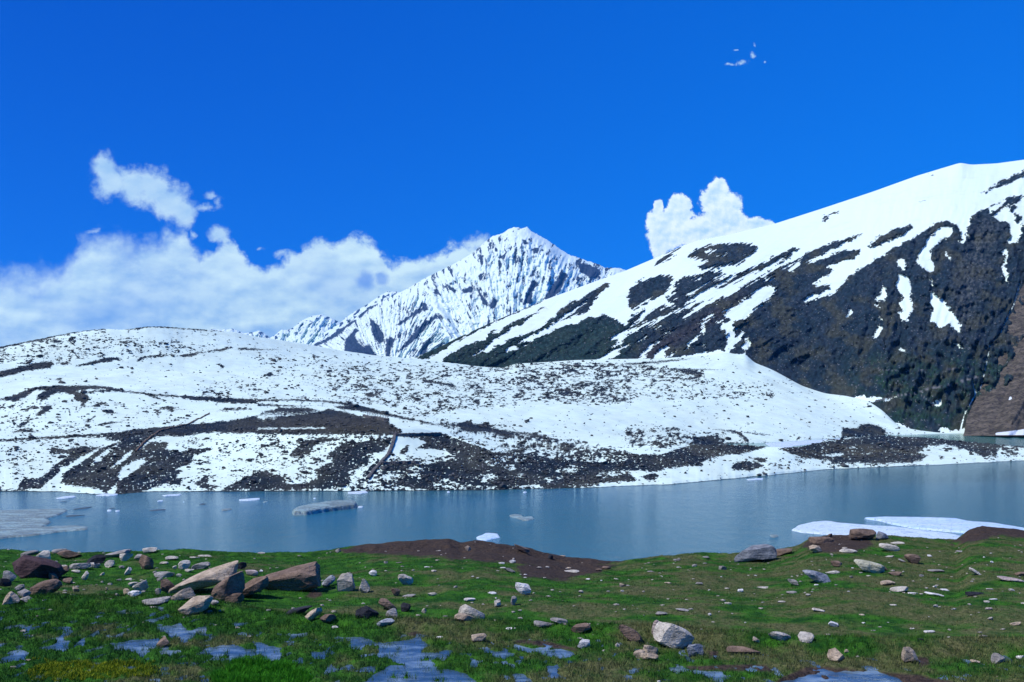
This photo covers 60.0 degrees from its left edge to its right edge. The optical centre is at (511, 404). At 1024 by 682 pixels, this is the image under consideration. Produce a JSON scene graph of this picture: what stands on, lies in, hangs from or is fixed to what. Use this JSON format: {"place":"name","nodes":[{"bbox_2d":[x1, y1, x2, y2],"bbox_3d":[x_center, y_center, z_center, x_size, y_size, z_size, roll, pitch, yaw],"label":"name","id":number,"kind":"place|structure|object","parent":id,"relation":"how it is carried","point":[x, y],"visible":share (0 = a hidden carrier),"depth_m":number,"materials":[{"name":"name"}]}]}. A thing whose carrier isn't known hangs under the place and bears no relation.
{"place":"outdoors","nodes":[
{"label":"outdoors","id":0,"kind":"place"},
{"bbox_2d":[208,654,313,681],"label":"lush grass","id":1,"kind":"structure","parent":0,"point":[245,669],"depth_m":16.31,"materials":[{"name":"plant"}]},
{"bbox_2d":[211,314,340,344],"bbox_3d":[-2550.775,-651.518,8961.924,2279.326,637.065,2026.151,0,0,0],"label":"snowy mountain","id":2,"kind":"structure","parent":0,"point":[311,330],"depth_m":9224.62,"materials":[{"name":"snow"}]},
{"bbox_2d":[324,291,398,337],"bbox_3d":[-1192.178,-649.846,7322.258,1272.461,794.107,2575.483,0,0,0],"label":"ridge","id":3,"kind":"structure","parent":0,"point":[355,314],"depth_m":8064.00,"materials":[{"name":"snow"}]},
{"bbox_2d":[313,227,625,357],"bbox_3d":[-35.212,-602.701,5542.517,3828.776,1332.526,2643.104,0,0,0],"label":"mountain peak","id":4,"kind":"structure","parent":0,"point":[504,274],"depth_m":5727.70,"materials":[{"name":"snow"}]},
{"bbox_2d":[0,606,1020,681],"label":"marsh water","id":5,"kind":"structure","parent":0,"point":[410,649],"depth_m":17.61,"materials":[{"name":"liquid"}]},
{"bbox_2d":[0,326,1023,494],"bbox_3d":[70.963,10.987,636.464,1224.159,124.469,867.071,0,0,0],"label":"snowy hill","id":6,"kind":"structure","parent":0,"point":[646,406],"depth_m":393.02,"materials":[{"name":"snow"}]},
{"bbox_2d":[135,412,209,450],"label":"stone wall","id":7,"kind":"structure","parent":6,"relation":"on","point":[145,440],"depth_m":301.94,"materials":[{"name":"grey stone"}]},
{"bbox_2d":[363,414,388,420],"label":"stone wall","id":8,"kind":"structure","parent":6,"relation":"on","point":[375,417],"depth_m":328.98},
{"bbox_2d":[366,432,396,479],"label":"stone wall","id":9,"kind":"structure","parent":6,"relation":"on","point":[374,469],"depth_m":244.01,"materials":[{"name":"stone"}]},
{"bbox_2d":[381,460,418,464],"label":"stone wall","id":10,"kind":"structure","parent":6,"relation":"on","point":[400,462],"depth_m":241.56,"materials":[{"name":"stone"}]},
{"bbox_2d":[397,432,441,436],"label":"stone wall","id":11,"kind":"structure","parent":6,"relation":"on","point":[419,434],"depth_m":264.06,"materials":[{"name":"stone"}]},
{"bbox_2d":[0,330,1023,492],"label":"scattered rocks","id":12,"kind":"object","parent":6,"relation":"on","point":[16,448],"visible":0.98,"depth_m":309.73,"materials":[{"name":"stone"}]},
{"bbox_2d":[0,526,1023,681],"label":"meadow ground","id":13,"kind":"structure","parent":0,"point":[485,553],"depth_m":22.20,"materials":[{"name":"plant"}]},
{"bbox_2d":[0,578,11,586],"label":"stone","id":14,"kind":"object","parent":13,"relation":"on","point":[5,582],"visible":1,"depth_m":24.57,"materials":[{"name":"stone"}]},
{"bbox_2d":[2,570,16,580],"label":"boulder","id":15,"kind":"object","parent":13,"relation":"on","point":[9,575],"visible":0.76,"depth_m":26.04,"materials":[{"name":"grey stone"}]},
{"bbox_2d":[2,591,19,604],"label":"boulder","id":16,"kind":"object","parent":13,"relation":"on","point":[11,597],"visible":0.98,"depth_m":21.94,"materials":[{"name":"beige stone"}]},
{"bbox_2d":[17,589,30,597],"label":"boulder","id":17,"kind":"object","parent":13,"relation":"on","point":[23,593],"visible":0.91,"depth_m":22.31,"materials":[{"name":"grey stone"}]},
{"bbox_2d":[20,550,38,556],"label":"boulder","id":18,"kind":"object","parent":13,"relation":"on","point":[32,552],"visible":0.81,"depth_m":33.45,"materials":[{"name":"grey stone"}]},
{"bbox_2d":[12,555,62,577],"bbox_3d":[-14.552,4.980,27.172,1.527,0.720,0.817,0,0,0],"label":"boulder","id":19,"kind":"object","parent":13,"relation":"on","point":[26,566],"visible":0.97,"depth_m":26.87,"materials":[{"name":"red stone"}]},
{"bbox_2d":[36,550,50,558],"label":"boulder","id":20,"kind":"object","parent":13,"relation":"on","point":[44,554],"visible":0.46,"depth_m":31.59,"materials":[{"name":"grey stone"}]},
{"bbox_2d":[30,579,61,595],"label":"boulder","id":21,"kind":"object","parent":13,"relation":"on","point":[45,587],"visible":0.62,"depth_m":22.66,"materials":[{"name":"brown stone"}]},
{"bbox_2d":[57,550,81,557],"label":"boulder","id":22,"kind":"object","parent":13,"relation":"on","point":[68,553],"visible":0.99,"depth_m":33.92,"materials":[{"name":"brown stone"}]},
{"bbox_2d":[69,563,90,568],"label":"boulder","id":23,"kind":"object","parent":13,"relation":"on","point":[79,565],"visible":1,"depth_m":29.33,"materials":[{"name":"grey stone"}]},
{"bbox_2d":[24,656,162,681],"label":"moss cushions","id":24,"kind":"object","parent":13,"relation":"on","point":[117,668],"visible":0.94,"depth_m":16.53,"materials":[{"name":"green plant"}]},
{"bbox_2d":[86,554,105,563],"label":"boulder","id":25,"kind":"object","parent":13,"relation":"on","point":[98,558],"visible":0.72,"depth_m":30.91,"materials":[{"name":"stone"}]},
{"bbox_2d":[104,560,114,567],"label":"stone","id":26,"kind":"object","parent":13,"relation":"on","point":[109,563],"visible":1,"depth_m":29.96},
{"bbox_2d":[105,549,130,557],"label":"boulder","id":27,"kind":"object","parent":13,"relation":"on","point":[115,554],"visible":0.77,"depth_m":33.09,"materials":[{"name":"grey stone"}]},
{"bbox_2d":[119,553,132,560],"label":"boulder","id":28,"kind":"object","parent":13,"relation":"on","point":[124,556],"visible":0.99,"depth_m":31.40,"materials":[{"name":"grey stone"}]},
{"bbox_2d":[127,590,140,595],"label":"boulder","id":29,"kind":"object","parent":13,"relation":"on","point":[134,592],"visible":0.99,"depth_m":22.47,"materials":[{"name":"white stone"}]},
{"bbox_2d":[132,580,147,590],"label":"boulder","id":30,"kind":"object","parent":13,"relation":"on","point":[141,586],"visible":0.86,"depth_m":23.96,"materials":[{"name":"grey stone"}]},
{"bbox_2d":[139,555,153,569],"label":"boulder","id":31,"kind":"object","parent":13,"relation":"on","point":[146,562],"visible":1,"depth_m":29.27,"materials":[{"name":"brown stone"}]},
{"bbox_2d":[142,547,156,552],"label":"boulder","id":32,"kind":"object","parent":13,"relation":"on","point":[149,550],"visible":0.98,"depth_m":35.34,"materials":[{"name":"grey stone"}]},
{"bbox_2d":[142,596,171,604],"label":"boulder","id":33,"kind":"object","parent":13,"relation":"on","point":[157,601],"visible":0.83,"depth_m":22.02,"materials":[{"name":"grey stone"}]},
{"bbox_2d":[156,636,168,647],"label":"boulder","id":34,"kind":"object","parent":13,"relation":"on","point":[163,641],"visible":0.94,"depth_m":18.23,"materials":[{"name":"brown stone"}]},
{"bbox_2d":[154,571,174,577],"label":"boulder","id":35,"kind":"object","parent":13,"relation":"on","point":[162,574],"visible":0.98,"depth_m":27.39,"materials":[{"name":"grey stone"}]},
{"bbox_2d":[160,578,174,591],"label":"boulder","id":36,"kind":"object","parent":13,"relation":"on","point":[166,585],"visible":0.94,"depth_m":23.65,"materials":[{"name":"brown stone"}]},
{"bbox_2d":[171,587,195,600],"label":"boulder","id":37,"kind":"object","parent":13,"relation":"on","point":[185,593],"visible":0.98,"depth_m":22.02,"materials":[{"name":"beige stone"}]},
{"bbox_2d":[178,560,190,568],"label":"boulder","id":38,"kind":"object","parent":13,"relation":"on","point":[184,564],"visible":0.96,"depth_m":28.89,"materials":[{"name":"grey stone"}]},
{"bbox_2d":[178,595,213,615],"bbox_3d":[-7.521,4.782,21.177,0.862,0.516,0.510,0,0,0],"label":"boulder","id":39,"kind":"object","parent":13,"relation":"on","point":[195,605],"visible":0.93,"depth_m":20.97,"materials":[{"name":"beige stone"}]},
{"bbox_2d":[191,562,209,569],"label":"boulder","id":40,"kind":"object","parent":13,"relation":"on","point":[203,565],"visible":0.98,"depth_m":28.85,"materials":[{"name":"grey stone"}]},
{"bbox_2d":[167,560,237,592],"bbox_3d":[-8.352,4.722,24.076,1.814,0.943,1.097,0,0,0],"label":"boulder","id":41,"kind":"object","parent":13,"relation":"on","point":[213,576],"visible":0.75,"depth_m":23.76,"materials":[{"name":"beige stone"}]},
{"bbox_2d":[211,571,244,600],"bbox_3d":[-7.350,4.727,22.948,0.819,0.833,0.567,0,0,0],"label":"boulder","id":42,"kind":"object","parent":13,"relation":"on","point":[222,590],"visible":0.75,"depth_m":22.75,"materials":[{"name":"brown stone"}]},
{"bbox_2d":[225,593,243,602],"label":"boulder","id":43,"kind":"object","parent":13,"relation":"on","point":[236,597],"visible":0.79,"depth_m":22.46,"materials":[{"name":"brown stone"}]},
{"bbox_2d":[245,570,257,575],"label":"boulder","id":44,"kind":"object","parent":13,"relation":"on","point":[252,572],"visible":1,"depth_m":28.11,"materials":[{"name":"stone"}]},
{"bbox_2d":[242,576,268,596],"bbox_3d":[-6.970,4.884,23.710,0.975,0.656,0.599,0,0,0],"label":"boulder","id":45,"kind":"object","parent":13,"relation":"on","point":[256,585],"visible":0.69,"depth_m":23.47,"materials":[{"name":"brown stone"}]},
{"bbox_2d":[265,561,320,590],"bbox_3d":[-6.333,4.919,25.225,1.845,0.852,1.122,0,0,0],"label":"boulder","id":46,"kind":"object","parent":13,"relation":"on","point":[306,576],"visible":0.85,"depth_m":24.77,"materials":[{"name":"brown stone"}]},
{"bbox_2d":[286,605,311,613],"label":"boulder","id":47,"kind":"object","parent":13,"relation":"on","point":[302,609],"visible":0.94,"depth_m":20.41,"materials":[{"name":"stone"}]},
{"bbox_2d":[305,607,321,619],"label":"boulder","id":48,"kind":"object","parent":13,"relation":"on","point":[313,614],"visible":1,"depth_m":20.07,"materials":[{"name":"beige stone"}]},
{"bbox_2d":[320,614,336,622],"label":"boulder","id":49,"kind":"object","parent":13,"relation":"on","point":[327,618],"visible":1,"depth_m":19.87,"materials":[{"name":"brown stone"}]},
{"bbox_2d":[322,575,334,586],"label":"boulder","id":50,"kind":"object","parent":13,"relation":"on","point":[328,581],"visible":1,"depth_m":25.97,"materials":[{"name":"grey stone"}]},
{"bbox_2d":[337,573,354,591],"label":"boulder","id":51,"kind":"object","parent":13,"relation":"on","point":[345,581],"visible":1,"depth_m":24.72,"materials":[{"name":"grey stone"}]},
{"bbox_2d":[359,579,369,592],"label":"boulder","id":52,"kind":"object","parent":13,"relation":"on","point":[364,587],"visible":1,"depth_m":24.51,"materials":[{"name":"grey stone"}]},
{"bbox_2d":[355,605,378,618],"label":"boulder","id":53,"kind":"object","parent":13,"relation":"on","point":[365,611],"visible":0.96,"depth_m":20.06,"materials":[{"name":"stone"}]},
{"bbox_2d":[377,618,394,625],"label":"boulder","id":54,"kind":"object","parent":13,"relation":"on","point":[386,621],"visible":0.98,"depth_m":19.68,"materials":[{"name":"grey stone"}]},
{"bbox_2d":[378,598,396,609],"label":"boulder","id":55,"kind":"object","parent":13,"relation":"on","point":[386,603],"visible":0.9,"depth_m":21.56,"materials":[{"name":"brown stone"}]},
{"bbox_2d":[386,608,397,617],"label":"boulder","id":56,"kind":"object","parent":13,"relation":"on","point":[393,611],"visible":0.78,"depth_m":20.31,"materials":[{"name":"grey stone"}]},
{"bbox_2d":[391,588,399,595],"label":"stone","id":57,"kind":"object","parent":13,"relation":"on","point":[395,592],"visible":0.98,"depth_m":23.94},
{"bbox_2d":[398,574,412,584],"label":"boulder","id":58,"kind":"object","parent":13,"relation":"on","point":[403,579],"visible":0.98,"depth_m":25.83,"materials":[{"name":"grey stone"}]},
{"bbox_2d":[401,602,410,611],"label":"stone","id":59,"kind":"object","parent":13,"relation":"on","point":[405,607],"visible":1,"depth_m":21.35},
{"bbox_2d":[454,613,475,620],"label":"boulder","id":60,"kind":"object","parent":13,"relation":"on","point":[462,616],"visible":0.94,"depth_m":19.89,"materials":[{"name":"beige stone"}]},
{"bbox_2d":[458,604,484,618],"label":"boulder","id":61,"kind":"object","parent":13,"relation":"on","point":[467,609],"visible":0.66,"depth_m":20.47,"materials":[{"name":"grey stone"}]},
{"bbox_2d":[471,633,486,640],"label":"boulder","id":62,"kind":"object","parent":13,"relation":"on","point":[480,636],"visible":0.99,"depth_m":18.53,"materials":[{"name":"beige stone"}]},
{"bbox_2d":[0,591,1023,681],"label":"marsh grass","id":63,"kind":"structure","parent":13,"relation":"on","point":[574,641],"depth_m":18.02,"materials":[{"name":"plant"}]},
{"bbox_2d":[0,537,1023,638],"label":"pebbles","id":64,"kind":"object","parent":13,"relation":"on","point":[722,600],"visible":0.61,"depth_m":25.11,"materials":[{"name":"grey stone"}]},
{"bbox_2d":[514,544,529,552],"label":"boulder","id":65,"kind":"object","parent":13,"relation":"on","point":[524,549],"visible":1,"depth_m":35.44,"materials":[{"name":"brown stone"}]},
{"bbox_2d":[515,582,530,594],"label":"boulder","id":66,"kind":"object","parent":13,"relation":"on","point":[522,588],"visible":0.99,"depth_m":23.58,"materials":[{"name":"white stone"}]},
{"bbox_2d":[534,620,553,626],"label":"boulder","id":67,"kind":"object","parent":13,"relation":"on","point":[540,623],"visible":0.88,"depth_m":19.44,"materials":[{"name":"grey stone"}]},
{"bbox_2d":[550,617,567,623],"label":"boulder","id":68,"kind":"object","parent":13,"relation":"on","point":[558,620],"visible":0.99,"depth_m":19.40,"materials":[{"name":"grey stone"}]},
{"bbox_2d":[571,623,590,633],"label":"boulder","id":69,"kind":"object","parent":13,"relation":"on","point":[582,627],"visible":0.98,"depth_m":19.09,"materials":[{"name":"brown stone"}]},
{"bbox_2d":[578,639,589,647],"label":"boulder","id":70,"kind":"object","parent":13,"relation":"on","point":[584,643],"visible":1,"depth_m":18.05,"materials":[{"name":"white stone"}]},
{"bbox_2d":[619,624,641,642],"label":"boulder","id":71,"kind":"object","parent":13,"relation":"on","point":[629,633],"visible":0.97,"depth_m":18.48,"materials":[{"name":"brown stone"}]},
{"bbox_2d":[633,649,644,658],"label":"stone","id":72,"kind":"object","parent":13,"relation":"on","point":[639,652],"visible":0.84,"depth_m":17.44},
{"bbox_2d":[640,653,658,660],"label":"boulder","id":73,"kind":"object","parent":13,"relation":"on","point":[653,656],"visible":0.98,"depth_m":17.21,"materials":[{"name":"beige stone"}]},
{"bbox_2d":[643,645,657,653],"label":"boulder","id":74,"kind":"object","parent":13,"relation":"on","point":[649,649],"visible":0.63,"depth_m":17.55,"materials":[{"name":"beige stone"}]},
{"bbox_2d":[653,621,693,647],"bbox_3d":[3.327,4.756,18.240,0.822,0.588,0.428,0,0,0],"label":"boulder","id":75,"kind":"object","parent":13,"relation":"on","point":[669,635],"visible":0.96,"depth_m":18.05,"materials":[{"name":"grey stone"}]},
{"bbox_2d":[687,644,703,656],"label":"boulder","id":76,"kind":"object","parent":13,"relation":"on","point":[692,649],"visible":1,"depth_m":17.49,"materials":[{"name":"grey stone"}]},
{"bbox_2d":[726,646,759,654],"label":"boulder","id":77,"kind":"object","parent":13,"relation":"on","point":[739,649],"visible":0.88,"depth_m":17.74,"materials":[{"name":"brown stone"}]},
{"bbox_2d":[734,544,776,561],"bbox_3d":[9.887,6.059,36.184,1.746,0.728,0.776,0,0,0],"label":"boulder","id":78,"kind":"object","parent":13,"relation":"on","point":[759,552],"visible":1,"depth_m":35.86,"materials":[{"name":"grey stone"}]},
{"bbox_2d":[768,631,790,640],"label":"boulder","id":79,"kind":"object","parent":13,"relation":"on","point":[776,635],"visible":0.95,"depth_m":18.21,"materials":[{"name":"grey stone"}]},
{"bbox_2d":[776,548,791,555],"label":"boulder","id":80,"kind":"object","parent":13,"relation":"on","point":[782,551],"visible":0.76,"depth_m":37.48,"materials":[{"name":"brown stone"}]},
{"bbox_2d":[798,631,813,642],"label":"boulder","id":81,"kind":"object","parent":13,"relation":"on","point":[806,637],"visible":1,"depth_m":18.14,"materials":[{"name":"grey stone"}]},
{"bbox_2d":[809,545,821,551],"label":"boulder","id":82,"kind":"object","parent":13,"relation":"on","point":[815,548],"visible":1,"depth_m":34.18,"materials":[{"name":"beige stone"}]},
{"bbox_2d":[802,570,830,582],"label":"boulder","id":83,"kind":"object","parent":13,"relation":"on","point":[818,577],"visible":0.94,"depth_m":26.18,"materials":[{"name":"grey stone"}]},
{"bbox_2d":[808,537,833,543],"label":"boulder","id":84,"kind":"object","parent":13,"relation":"on","point":[818,540],"visible":0.91,"depth_m":37.65,"materials":[{"name":"brown stone"}]},
{"bbox_2d":[827,648,843,661],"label":"boulder","id":85,"kind":"object","parent":13,"relation":"on","point":[835,654],"visible":0.95,"depth_m":17.22,"materials":[{"name":"beige stone"}]},
{"bbox_2d":[830,561,842,566],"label":"boulder","id":86,"kind":"object","parent":13,"relation":"on","point":[836,563],"visible":1,"depth_m":29.34,"materials":[{"name":"brown stone"}]},
{"bbox_2d":[849,528,875,539],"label":"boulder","id":87,"kind":"object","parent":13,"relation":"on","point":[858,534],"visible":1,"depth_m":39.08,"materials":[{"name":"brown stone"}]},
{"bbox_2d":[854,559,884,572],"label":"boulder","id":88,"kind":"object","parent":13,"relation":"on","point":[869,566],"visible":1,"depth_m":27.81,"materials":[{"name":"beige stone"}]},
{"bbox_2d":[876,531,888,539],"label":"boulder","id":89,"kind":"object","parent":13,"relation":"on","point":[881,535],"visible":1,"depth_m":39.54,"materials":[{"name":"grey stone"}]},
{"bbox_2d":[880,580,894,584],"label":"boulder","id":90,"kind":"object","parent":13,"relation":"on","point":[886,582],"visible":1,"depth_m":25.64,"materials":[{"name":"beige stone"}]},
{"bbox_2d":[879,543,899,550],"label":"boulder","id":91,"kind":"object","parent":13,"relation":"on","point":[889,547],"visible":1,"depth_m":35.90,"materials":[{"name":"grey stone"}]},
{"bbox_2d":[890,586,907,591],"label":"boulder","id":92,"kind":"object","parent":13,"relation":"on","point":[901,588],"visible":0.98,"depth_m":24.69,"materials":[{"name":"grey stone"}]},
{"bbox_2d":[901,647,918,661],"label":"boulder","id":93,"kind":"object","parent":13,"relation":"on","point":[908,654],"visible":1,"depth_m":17.03,"materials":[{"name":"beige stone"}]},
{"bbox_2d":[904,554,920,563],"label":"boulder","id":94,"kind":"object","parent":13,"relation":"on","point":[913,558],"visible":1,"depth_m":32.34,"materials":[{"name":"brown stone"}]},
{"bbox_2d":[965,592,982,595],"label":"boulder","id":95,"kind":"object","parent":13,"relation":"on","point":[972,593],"visible":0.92,"depth_m":23.23,"materials":[{"name":"stone"}]},
{"bbox_2d":[991,653,1005,663],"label":"boulder","id":96,"kind":"object","parent":13,"relation":"on","point":[998,657],"visible":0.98,"depth_m":17.05,"materials":[{"name":"grey stone"}]},
{"bbox_2d":[997,576,1023,581],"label":"boulder","id":97,"kind":"object","parent":13,"relation":"on","point":[1009,578],"visible":1,"depth_m":25.27,"materials":[{"name":"stone"}]},
{"bbox_2d":[0,461,1023,560],"bbox_3d":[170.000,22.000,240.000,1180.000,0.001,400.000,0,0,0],"label":"lake water","id":98,"kind":"structure","parent":0,"point":[623,523],"depth_m":179.21,"materials":[{"name":"teal liquid"}]},
{"bbox_2d":[0,508,87,538],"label":"ice sheet","id":99,"kind":"object","parent":98,"relation":"on","point":[24,522],"visible":0.94,"depth_m":161.74,"materials":[{"name":"ice"}]},
{"bbox_2d":[292,500,356,514],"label":"ice floe","id":100,"kind":"object","parent":98,"relation":"on","point":[322,507],"visible":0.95,"depth_m":183.85,"materials":[{"name":"ice"}]},
{"bbox_2d":[476,533,499,540],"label":"ice floe","id":101,"kind":"object","parent":98,"relation":"on","point":[487,536],"visible":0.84,"depth_m":147.06,"materials":[{"name":"ice"}]},
{"bbox_2d":[509,514,533,520],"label":"ice floe","id":102,"kind":"object","parent":98,"relation":"on","point":[520,517],"visible":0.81,"depth_m":171.83,"materials":[{"name":"ice"}]},
{"bbox_2d":[791,521,959,538],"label":"ice sheet","id":103,"kind":"object","parent":98,"relation":"on","point":[826,527],"visible":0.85,"depth_m":153.16,"materials":[{"name":"ice"}]},
{"bbox_2d":[865,517,1023,532],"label":"ice sheet","id":104,"kind":"object","parent":98,"relation":"on","point":[956,525],"visible":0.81,"depth_m":160.83,"materials":[{"name":"ice"}]},
{"bbox_2d":[0,0,1023,345],"label":"sky","id":105,"kind":"structure","parent":0,"point":[268,167],"materials":[{"name":"blue"}]},
{"bbox_2d":[411,160,1023,432],"bbox_3d":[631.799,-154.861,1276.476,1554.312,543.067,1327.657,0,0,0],"label":"snowy mountain","id":106,"kind":"structure","parent":0,"point":[896,303],"depth_m":1001.20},
{"bbox_2d":[729,434,1023,447],"bbox_3d":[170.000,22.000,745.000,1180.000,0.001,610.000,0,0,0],"label":"inlet water","id":107,"kind":"structure","parent":0,"point":[1011,440],"depth_m":559.54,"materials":[{"name":"teal liquid"}]},
{"bbox_2d":[765,439,838,447],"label":"ice sheet","id":108,"kind":"object","parent":107,"relation":"on","point":[787,444],"visible":0.43,"depth_m":498.23,"materials":[{"name":"snow"}]},
{"bbox_2d":[963,285,1023,435],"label":"brown slope","id":109,"kind":"structure","parent":0,"point":[998,410],"depth_m":686.12,"materials":[{"name":"stone"}]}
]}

